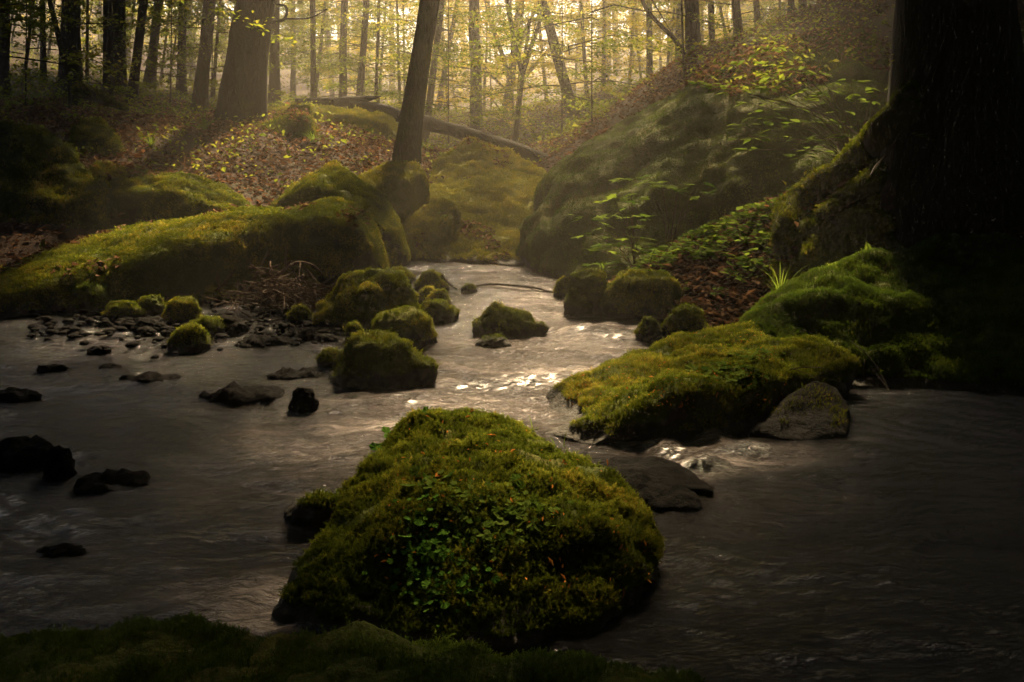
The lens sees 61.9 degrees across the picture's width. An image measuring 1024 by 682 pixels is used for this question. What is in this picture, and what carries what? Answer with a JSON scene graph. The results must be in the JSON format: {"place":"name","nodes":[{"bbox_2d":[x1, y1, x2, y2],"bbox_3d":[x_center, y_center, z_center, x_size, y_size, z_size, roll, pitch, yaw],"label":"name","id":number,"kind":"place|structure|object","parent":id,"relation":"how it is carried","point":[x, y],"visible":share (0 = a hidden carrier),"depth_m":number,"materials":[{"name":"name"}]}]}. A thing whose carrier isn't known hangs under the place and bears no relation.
{"place":"outdoors","nodes":[
{"label":"outdoors","id":0,"kind":"place"},
{"bbox_2d":[25,297,345,358],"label":"gravel","id":1,"kind":"structure","parent":0,"point":[124,323],"depth_m":4.81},
{"bbox_2d":[161,295,202,324],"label":"shore stone","id":2,"kind":"object","parent":1,"relation":"on","point":[186,309],"visible":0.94,"depth_m":5.00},
{"bbox_2d":[90,0,781,61],"label":"sky","id":3,"kind":"structure","parent":0,"point":[507,52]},
{"bbox_2d":[12,7,883,184],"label":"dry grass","id":4,"kind":"structure","parent":0,"point":[159,96],"depth_m":11.00,"materials":[{"name":"beige plant"}]},
{"bbox_2d":[0,261,1023,681],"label":"stream water","id":5,"kind":"structure","parent":0,"point":[882,541],"depth_m":2.49,"materials":[{"name":"liquid"}]},
{"bbox_2d":[0,387,41,402],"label":"wet rock","id":6,"kind":"object","parent":5,"relation":"on","point":[13,395],"visible":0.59,"depth_m":3.50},
{"bbox_2d":[0,435,52,472],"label":"wet rock","id":7,"kind":"object","parent":5,"relation":"on","point":[22,454],"visible":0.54,"depth_m":2.77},
{"bbox_2d":[42,445,76,481],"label":"wet rock","id":8,"kind":"object","parent":5,"relation":"on","point":[59,464],"visible":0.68,"depth_m":2.67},
{"bbox_2d":[35,542,85,558],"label":"wet rock","id":9,"kind":"object","parent":5,"relation":"on","point":[63,549],"visible":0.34,"depth_m":2.14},
{"bbox_2d":[73,468,149,494],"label":"wet rock","id":10,"kind":"object","parent":5,"relation":"on","point":[95,483],"visible":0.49,"depth_m":2.61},
{"bbox_2d":[119,371,180,382],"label":"wet rock","id":11,"kind":"object","parent":5,"relation":"on","point":[148,377],"visible":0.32,"depth_m":3.75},
{"bbox_2d":[167,322,213,354],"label":"shore stone","id":12,"kind":"object","parent":5,"relation":"on","point":[193,338],"visible":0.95,"depth_m":4.30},
{"bbox_2d":[187,314,230,338],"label":"shore stone","id":13,"kind":"object","parent":5,"relation":"on","point":[213,325],"visible":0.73,"depth_m":4.68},
{"bbox_2d":[211,313,248,336],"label":"shore stone","id":14,"kind":"object","parent":5,"relation":"on","point":[236,322],"visible":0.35,"depth_m":4.75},
{"bbox_2d":[199,381,284,406],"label":"wet rock","id":15,"kind":"object","parent":5,"relation":"on","point":[233,394],"visible":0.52,"depth_m":3.48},
{"bbox_2d":[235,334,292,347],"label":"shore stone","id":16,"kind":"object","parent":5,"relation":"in","point":[254,341],"visible":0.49,"depth_m":4.43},
{"bbox_2d":[267,367,320,379],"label":"wet rock","id":17,"kind":"object","parent":5,"relation":"on","point":[285,373],"visible":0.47,"depth_m":3.85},
{"bbox_2d":[286,303,313,326],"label":"shore stone","id":18,"kind":"object","parent":5,"relation":"on","point":[299,312],"visible":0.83,"depth_m":4.99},
{"bbox_2d":[288,387,318,413],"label":"wet rock","id":19,"kind":"object","parent":5,"relation":"on","point":[304,400],"visible":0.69,"depth_m":3.37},
{"bbox_2d":[283,487,338,528],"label":"mossy rock","id":20,"kind":"object","parent":5,"relation":"on","point":[315,510],"visible":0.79,"depth_m":2.37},
{"bbox_2d":[0,609,705,681],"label":"foreground rock","id":21,"kind":"object","parent":5,"relation":"in","point":[191,647],"visible":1,"depth_m":1.34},
{"bbox_2d":[312,280,400,330],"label":"mossy rock","id":22,"kind":"object","parent":5,"relation":"on","point":[366,304],"visible":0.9,"depth_m":4.85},
{"bbox_2d":[312,267,420,326],"bbox_3d":[-0.846,-0.232,5.060,0.590,0.428,0.453,6,14,26],"label":"mossy rock","id":23,"kind":"object","parent":5,"relation":"on","point":[396,284],"visible":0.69,"depth_m":4.98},
{"bbox_2d":[328,327,439,388],"bbox_3d":[-0.570,0.101,3.792,0.519,0.321,0.352,0,13,0],"label":"mossy rock","id":24,"kind":"object","parent":5,"relation":"on","point":[380,359],"visible":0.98,"depth_m":3.69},
{"bbox_2d":[370,305,437,348],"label":"mossy rock","id":25,"kind":"object","parent":5,"relation":"on","point":[413,324],"visible":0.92,"depth_m":4.45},
{"bbox_2d":[413,268,449,290],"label":"mossy rock","id":26,"kind":"object","parent":5,"relation":"on","point":[432,277],"visible":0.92,"depth_m":6.19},
{"bbox_2d":[420,298,459,323],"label":"mossy rock","id":27,"kind":"object","parent":5,"relation":"on","point":[440,311],"visible":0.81,"depth_m":5.10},
{"bbox_2d":[271,406,666,656],"bbox_3d":[-0.058,0.470,2.146,0.867,0.424,0.951,5,14,21],"label":"mossy boulder","id":28,"kind":"object","parent":5,"relation":"in","point":[329,585],"visible":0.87,"depth_m":1.93,"materials":[{"name":"plant"}]},
{"bbox_2d":[400,465,473,496],"bbox_3d":[-0.172,0.334,2.056,0.176,0.045,0.138,4,13,18],"label":"frilled plant","id":29,"kind":"object","parent":28,"relation":"on","point":[414,470],"visible":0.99,"depth_m":2.03,"materials":[{"name":"green plant"}]},
{"bbox_2d":[362,475,513,626],"bbox_3d":[-0.199,0.454,1.911,0.281,0.186,0.384,-8,15,-31],"label":"creeping plant","id":30,"kind":"object","parent":28,"relation":"on","point":[426,544],"visible":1,"depth_m":1.86,"materials":[{"name":"green plant"}]},
{"bbox_2d":[436,463,573,566],"bbox_3d":[-0.022,0.402,1.978,0.261,0.113,0.356,12,17,42],"label":"liverwort","id":31,"kind":"object","parent":28,"relation":"on","point":[512,514],"visible":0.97,"depth_m":1.94,"materials":[{"name":"green plant"}]},
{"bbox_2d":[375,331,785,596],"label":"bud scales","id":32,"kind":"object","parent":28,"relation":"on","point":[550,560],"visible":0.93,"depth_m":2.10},
{"bbox_2d":[471,300,549,338],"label":"mossy rock","id":33,"kind":"object","parent":5,"relation":"on","point":[496,317],"visible":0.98,"depth_m":4.71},
{"bbox_2d":[633,316,662,340],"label":"mossy rock","id":34,"kind":"object","parent":5,"relation":"on","point":[649,328],"visible":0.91,"depth_m":4.58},
{"bbox_2d":[594,455,713,497],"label":"streamside rock","id":35,"kind":"object","parent":5,"relation":"on","point":[677,473],"visible":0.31,"depth_m":2.65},
{"bbox_2d":[624,473,701,512],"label":"streamside rock","id":36,"kind":"object","parent":5,"relation":"on","point":[661,494],"visible":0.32,"depth_m":2.45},
{"bbox_2d":[661,302,710,336],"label":"mossy rock","id":37,"kind":"object","parent":5,"relation":"on","point":[685,317],"visible":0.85,"depth_m":4.61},
{"bbox_2d":[748,380,850,439],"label":"grey stone","id":38,"kind":"object","parent":5,"relation":"in","point":[816,410],"visible":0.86,"depth_m":3.12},
{"bbox_2d":[0,0,1023,328],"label":"ground","id":39,"kind":"structure","parent":0,"point":[30,244],"depth_m":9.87,"materials":[{"name":"plant"}]},
{"bbox_2d":[0,0,11,97],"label":"beech tree","id":40,"kind":"object","parent":39,"relation":"on","point":[4,66],"visible":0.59,"depth_m":13.31,"materials":[{"name":"brown plant"}]},
{"bbox_2d":[0,119,114,231],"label":"dark bank boulder","id":41,"kind":"object","parent":39,"relation":"on","point":[47,176],"visible":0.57,"depth_m":6.98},
{"bbox_2d":[55,0,83,96],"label":"beech tree","id":42,"kind":"object","parent":39,"relation":"on","point":[75,35],"visible":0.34,"depth_m":13.21,"materials":[{"name":"brown plant"}]},
{"bbox_2d":[0,0,150,108],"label":"tree","id":43,"kind":"object","parent":39,"relation":"on","point":[91,60],"visible":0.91,"depth_m":10.46,"materials":[{"name":"green plant"}]},
{"bbox_2d":[0,0,151,108],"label":"tree","id":44,"kind":"object","parent":39,"relation":"on","point":[39,73],"visible":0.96,"depth_m":10.04,"materials":[{"name":"green plant"}]},
{"bbox_2d":[54,278,121,314],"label":"mossy rock","id":45,"kind":"object","parent":39,"relation":"on","point":[91,296],"visible":0.41,"depth_m":5.37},
{"bbox_2d":[65,116,125,157],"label":"rounded mossy boulder","id":46,"kind":"object","parent":39,"relation":"on","point":[103,138],"visible":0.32,"depth_m":8.41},
{"bbox_2d":[70,82,129,111],"bbox_3d":[-4.804,-2.853,9.955,0.821,0.366,0.247,7,14,28],"label":"sawn log","id":47,"kind":"object","parent":39,"relation":"on","point":[84,91],"visible":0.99,"depth_m":9.92,"materials":[{"name":"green wood"}]},
{"bbox_2d":[102,0,114,97],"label":"beech tree","id":48,"kind":"object","parent":39,"relation":"on","point":[107,39],"visible":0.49,"depth_m":12.79,"materials":[{"name":"brown plant"}]},
{"bbox_2d":[112,0,127,95],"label":"beech tree","id":49,"kind":"object","parent":39,"relation":"on","point":[120,11],"visible":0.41,"depth_m":14.17,"materials":[{"name":"brown plant"}]},
{"bbox_2d":[100,299,146,323],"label":"shore stone","id":50,"kind":"object","parent":39,"relation":"on","point":[121,308],"visible":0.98,"depth_m":5.14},
{"bbox_2d":[124,0,147,103],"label":"beech tree","id":51,"kind":"object","parent":39,"relation":"on","point":[139,32],"visible":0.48,"depth_m":12.80,"materials":[{"name":"brown plant"}]},
{"bbox_2d":[136,293,165,316],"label":"shore stone","id":52,"kind":"object","parent":39,"relation":"on","point":[153,305],"visible":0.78,"depth_m":5.24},
{"bbox_2d":[0,0,308,115],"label":"tree","id":53,"kind":"object","parent":39,"relation":"on","point":[14,3],"visible":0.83,"depth_m":9.28,"materials":[{"name":"green plant"}]},
{"bbox_2d":[81,0,227,87],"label":"beech tree","id":54,"kind":"object","parent":39,"relation":"on","point":[154,60],"visible":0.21,"depth_m":19.00,"materials":[{"name":"brown plant"}]},
{"bbox_2d":[81,0,229,97],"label":"understory tree","id":55,"kind":"object","parent":39,"relation":"on","point":[217,44],"visible":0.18,"depth_m":18.96,"materials":[{"name":"green wood"}]},
{"bbox_2d":[88,0,229,106],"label":"sapling","id":56,"kind":"object","parent":39,"relation":"on","point":[170,45],"visible":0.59,"depth_m":13.29,"materials":[{"name":"plant"}]},
{"bbox_2d":[88,160,252,221],"bbox_3d":[-2.937,-1.028,7.493,1.729,1.109,1.246,0,13,0],"label":"sloping boulder","id":57,"kind":"object","parent":39,"relation":"on","point":[162,196],"visible":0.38,"depth_m":7.04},
{"bbox_2d":[23,0,352,112],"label":"beech tree","id":58,"kind":"object","parent":39,"relation":"on","point":[200,94],"visible":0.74,"depth_m":12.83,"materials":[{"name":"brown plant"}]},
{"bbox_2d":[147,0,232,104],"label":"sapling","id":59,"kind":"object","parent":39,"relation":"on","point":[213,81],"visible":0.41,"depth_m":15.17,"materials":[{"name":"plant"}]},
{"bbox_2d":[0,196,389,318],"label":"long mossy boulder","id":60,"kind":"object","parent":39,"relation":"on","point":[169,259],"visible":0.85,"depth_m":5.87,"materials":[{"name":"plant"}]},
{"bbox_2d":[190,284,243,303],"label":"shore stone","id":61,"kind":"object","parent":39,"relation":"on","point":[209,291],"visible":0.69,"depth_m":5.65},
{"bbox_2d":[10,0,470,123],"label":"beech tree","id":62,"kind":"object","parent":39,"relation":"on","point":[242,94],"visible":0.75,"depth_m":10.34,"materials":[{"name":"brown plant"}]},
{"bbox_2d":[203,251,335,315],"bbox_3d":[-1.476,-0.322,5.405,1.032,0.480,0.778,9,16,36],"label":"driftwood heap","id":63,"kind":"object","parent":39,"relation":"on","point":[294,293],"visible":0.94,"depth_m":5.32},
{"bbox_2d":[267,0,280,103],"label":"beech tree","id":64,"kind":"object","parent":39,"relation":"on","point":[274,76],"visible":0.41,"depth_m":14.27,"materials":[{"name":"brown plant"}]},
{"bbox_2d":[254,102,320,139],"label":"leaf topped boulder","id":65,"kind":"object","parent":39,"relation":"on","point":[295,129],"visible":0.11,"depth_m":9.85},
{"bbox_2d":[224,0,399,90],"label":"understory tree","id":66,"kind":"object","parent":39,"relation":"on","point":[320,50],"visible":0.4,"depth_m":20.92,"materials":[{"name":"plant"}]},
{"bbox_2d":[310,0,316,97],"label":"beech tree","id":67,"kind":"object","parent":39,"relation":"on","point":[313,82],"visible":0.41,"depth_m":14.26,"materials":[{"name":"brown plant"}]},
{"bbox_2d":[267,101,397,138],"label":"flat mossy boulder","id":68,"kind":"object","parent":39,"relation":"on","point":[378,121],"visible":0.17,"depth_m":11.72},
{"bbox_2d":[295,96,381,106],"bbox_3d":[-2.574,-3.542,12.651,1.341,0.171,0.199,2,13,10],"label":"broken log","id":69,"kind":"object","parent":39,"relation":"on","point":[338,101],"visible":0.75,"depth_m":12.61,"materials":[{"name":"wood"}]},
{"bbox_2d":[269,159,411,268],"bbox_3d":[-1.485,-1.068,7.648,1.527,1.096,1.148,10,16,39],"label":"peaked boulder","id":70,"kind":"object","parent":39,"relation":"on","point":[334,178],"visible":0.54,"depth_m":7.33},
{"bbox_2d":[267,0,416,108],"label":"beech tree","id":71,"kind":"object","parent":39,"relation":"on","point":[343,28],"visible":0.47,"depth_m":17.95,"materials":[{"name":"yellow plant"}]},
{"bbox_2d":[283,0,415,96],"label":"understory tree","id":72,"kind":"object","parent":39,"relation":"on","point":[324,44],"visible":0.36,"depth_m":21.88,"materials":[{"name":"plant"}]},
{"bbox_2d":[289,0,417,102],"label":"understory tree","id":73,"kind":"object","parent":39,"relation":"on","point":[381,68],"visible":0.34,"depth_m":22.74,"materials":[{"name":"plant"}]},
{"bbox_2d":[268,0,485,121],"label":"beech tree","id":74,"kind":"object","parent":39,"relation":"on","point":[363,41],"visible":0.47,"depth_m":16.07,"materials":[{"name":"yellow plant"}]},
{"bbox_2d":[280,0,486,142],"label":"understory tree","id":75,"kind":"object","parent":39,"relation":"on","point":[379,12],"visible":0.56,"depth_m":15.92,"materials":[{"name":"plant"}]},
{"bbox_2d":[296,0,488,119],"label":"understory tree","id":76,"kind":"object","parent":39,"relation":"on","point":[398,71],"visible":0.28,"depth_m":19.02,"materials":[{"name":"plant"}]},
{"bbox_2d":[358,160,430,225],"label":"shadowed boulder","id":77,"kind":"object","parent":39,"relation":"on","point":[403,186],"visible":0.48,"depth_m":8.40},
{"bbox_2d":[22,0,807,108],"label":"wood","id":78,"kind":"object","parent":39,"relation":"on","point":[493,2],"depth_m":44.76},
{"bbox_2d":[391,0,439,165],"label":"beech tree","id":79,"kind":"object","parent":39,"relation":"on","point":[408,143],"visible":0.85,"depth_m":9.23,"materials":[{"name":"brown plant"}]},
{"bbox_2d":[292,0,543,144],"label":"beech tree","id":80,"kind":"object","parent":39,"relation":"on","point":[430,96],"visible":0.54,"depth_m":16.21,"materials":[{"name":"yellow plant"}]},
{"bbox_2d":[285,0,588,147],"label":"sapling","id":81,"kind":"object","parent":39,"relation":"on","point":[458,13],"visible":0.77,"depth_m":13.64,"materials":[{"name":"plant"}]},
{"bbox_2d":[348,101,548,162],"bbox_3d":[-0.730,-2.843,11.919,3.655,1.073,0.397,7,14,27],"label":"fallen log","id":82,"kind":"object","parent":39,"relation":"on","point":[435,125],"visible":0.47,"depth_m":11.95,"materials":[{"name":"wood"}]},
{"bbox_2d":[403,136,546,266],"bbox_3d":[-0.294,-1.597,9.397,1.775,1.353,3.937,0,13,0],"label":"pyramid boulder","id":83,"kind":"object","parent":39,"relation":"on","point":[498,198],"visible":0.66,"depth_m":8.61,"materials":[{"name":"plant"}]},
{"bbox_2d":[384,0,573,131],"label":"beech tree","id":84,"kind":"object","parent":39,"relation":"on","point":[473,33],"visible":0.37,"depth_m":18.02,"materials":[{"name":"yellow plant"}]},
{"bbox_2d":[392,0,613,121],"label":"understory tree","id":85,"kind":"object","parent":39,"relation":"on","point":[529,65],"visible":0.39,"depth_m":18.85,"materials":[{"name":"plant"}]},
{"bbox_2d":[0,0,1022,187],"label":"undergrowth","id":86,"kind":"object","parent":39,"relation":"on","point":[146,92],"visible":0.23,"depth_m":10.72,"materials":[{"name":"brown plant"}]},
{"bbox_2d":[444,0,596,116],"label":"understory tree","id":87,"kind":"object","parent":39,"relation":"on","point":[510,50],"visible":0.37,"depth_m":20.01,"materials":[{"name":"plant"}]},
{"bbox_2d":[482,0,559,108],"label":"beech tree","id":88,"kind":"object","parent":39,"relation":"on","point":[502,53],"visible":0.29,"depth_m":23.82,"materials":[{"name":"brown plant"}]},
{"bbox_2d":[505,0,544,141],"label":"beech tree","id":89,"kind":"object","parent":39,"relation":"on","point":[523,69],"visible":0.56,"depth_m":15.24,"materials":[{"name":"brown plant"}]},
{"bbox_2d":[425,0,681,136],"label":"sapling","id":90,"kind":"object","parent":39,"relation":"on","point":[595,102],"visible":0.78,"depth_m":12.68,"materials":[{"name":"plant"}]},
{"bbox_2d":[491,0,654,119],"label":"beech tree","id":91,"kind":"object","parent":39,"relation":"on","point":[551,33],"visible":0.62,"depth_m":17.11,"materials":[{"name":"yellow plant"}]},
{"bbox_2d":[480,0,669,102],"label":"understory tree","id":92,"kind":"object","parent":39,"relation":"on","point":[557,28],"visible":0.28,"depth_m":23.43,"materials":[{"name":"plant"}]},
{"bbox_2d":[563,267,607,314],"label":"mossy rock","id":93,"kind":"object","parent":39,"relation":"on","point":[586,290],"visible":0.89,"depth_m":5.26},
{"bbox_2d":[505,0,665,90],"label":"beech tree","id":94,"kind":"object","parent":39,"relation":"on","point":[604,26],"visible":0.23,"depth_m":22.75,"materials":[{"name":"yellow plant"}]},
{"bbox_2d":[401,0,781,123],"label":"sapling","id":95,"kind":"object","parent":39,"relation":"on","point":[597,42],"visible":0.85,"depth_m":10.62,"materials":[{"name":"plant"}]},
{"bbox_2d":[502,0,684,97],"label":"understory tree","id":96,"kind":"object","parent":39,"relation":"on","point":[583,37],"visible":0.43,"depth_m":19.93,"materials":[{"name":"plant"}]},
{"bbox_2d":[567,174,657,266],"bbox_3d":[0.724,-0.818,6.109,0.680,0.737,0.534,0,13,0],"label":"maple seedling","id":97,"kind":"object","parent":39,"relation":"on","point":[597,247],"visible":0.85,"depth_m":6.15,"materials":[{"name":"green plant"}]},
{"bbox_2d":[557,0,722,79],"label":"beech tree","id":98,"kind":"object","parent":39,"relation":"on","point":[649,57],"visible":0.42,"depth_m":18.96,"materials":[{"name":"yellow plant"}]},
{"bbox_2d":[597,268,683,318],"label":"mossy rock","id":99,"kind":"object","parent":39,"relation":"on","point":[635,293],"visible":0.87,"depth_m":5.17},
{"bbox_2d":[640,0,686,82],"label":"beech tree","id":100,"kind":"object","parent":39,"relation":"on","point":[661,26],"visible":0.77,"depth_m":9.93,"materials":[{"name":"brown plant"}]},
{"bbox_2d":[636,180,716,245],"bbox_3d":[1.166,-0.846,6.008,0.635,0.556,0.424,0,13,0],"label":"maple seedling","id":101,"kind":"object","parent":39,"relation":"on","point":[679,191],"visible":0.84,"depth_m":5.98,"materials":[{"name":"green plant"}]},
{"bbox_2d":[571,0,797,34],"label":"beech tree","id":102,"kind":"object","parent":39,"relation":"on","point":[737,22],"visible":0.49,"depth_m":12.28,"materials":[{"name":"yellow plant"}]},
{"bbox_2d":[515,26,889,281],"bbox_3d":[1.962,-1.768,8.071,3.903,2.482,4.251,0,13,0],"label":"cliff boulder","id":103,"kind":"object","parent":39,"relation":"on","point":[679,138],"visible":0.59,"depth_m":7.02,"materials":[{"name":"plant"}]},
{"bbox_2d":[544,320,860,444],"bbox_3d":[0.800,0.164,3.729,1.942,0.377,1.070,-10,16,-38],"label":"mossy tongue rock","id":104,"kind":"object","parent":39,"relation":"on","point":[605,415],"visible":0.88,"depth_m":3.31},
{"bbox_2d":[684,339,787,390],"bbox_3d":[0.903,0.088,3.416,0.406,0.103,0.901,4,13,15],"label":"creeping plant","id":105,"kind":"object","parent":104,"relation":"on","point":[706,369],"visible":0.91,"depth_m":3.33,"materials":[{"name":"green plant"}]},
{"bbox_2d":[627,0,797,48],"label":"beech tree","id":106,"kind":"object","parent":39,"relation":"on","point":[709,28],"visible":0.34,"depth_m":15.09,"materials":[{"name":"yellow plant"}]},
{"bbox_2d":[684,0,812,52],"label":"beech tree","id":107,"kind":"object","parent":39,"relation":"on","point":[692,30],"visible":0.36,"depth_m":11.76,"materials":[{"name":"brown plant"}]},
{"bbox_2d":[627,183,896,296],"bbox_3d":[1.698,-0.818,5.602,1.948,0.892,2.258,0,13,0],"label":"ground cover","id":108,"kind":"object","parent":39,"relation":"on","point":[709,249],"visible":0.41,"depth_m":5.61,"materials":[{"name":"green plant"}]},
{"bbox_2d":[686,44,887,168],"bbox_3d":[1.952,-1.602,6.019,1.531,0.944,0.527,0,13,0],"label":"leafy shrub","id":109,"kind":"object","parent":39,"relation":"on","point":[769,123],"visible":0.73,"depth_m":6.00,"materials":[{"name":"green plant"}]},
{"bbox_2d":[768,167,906,290],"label":"root bank","id":110,"kind":"structure","parent":39,"relation":"on","point":[855,227],"depth_m":4.77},
{"bbox_2d":[738,230,1023,395],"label":"mossy mound","id":111,"kind":"object","parent":39,"relation":"on","point":[943,311],"visible":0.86,"depth_m":3.97,"materials":[{"name":"plant"}]},
{"bbox_2d":[769,0,1023,260],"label":"beech tree","id":112,"kind":"object","parent":39,"relation":"on","point":[956,82],"visible":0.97,"depth_m":4.53,"materials":[{"name":"brown plant"}]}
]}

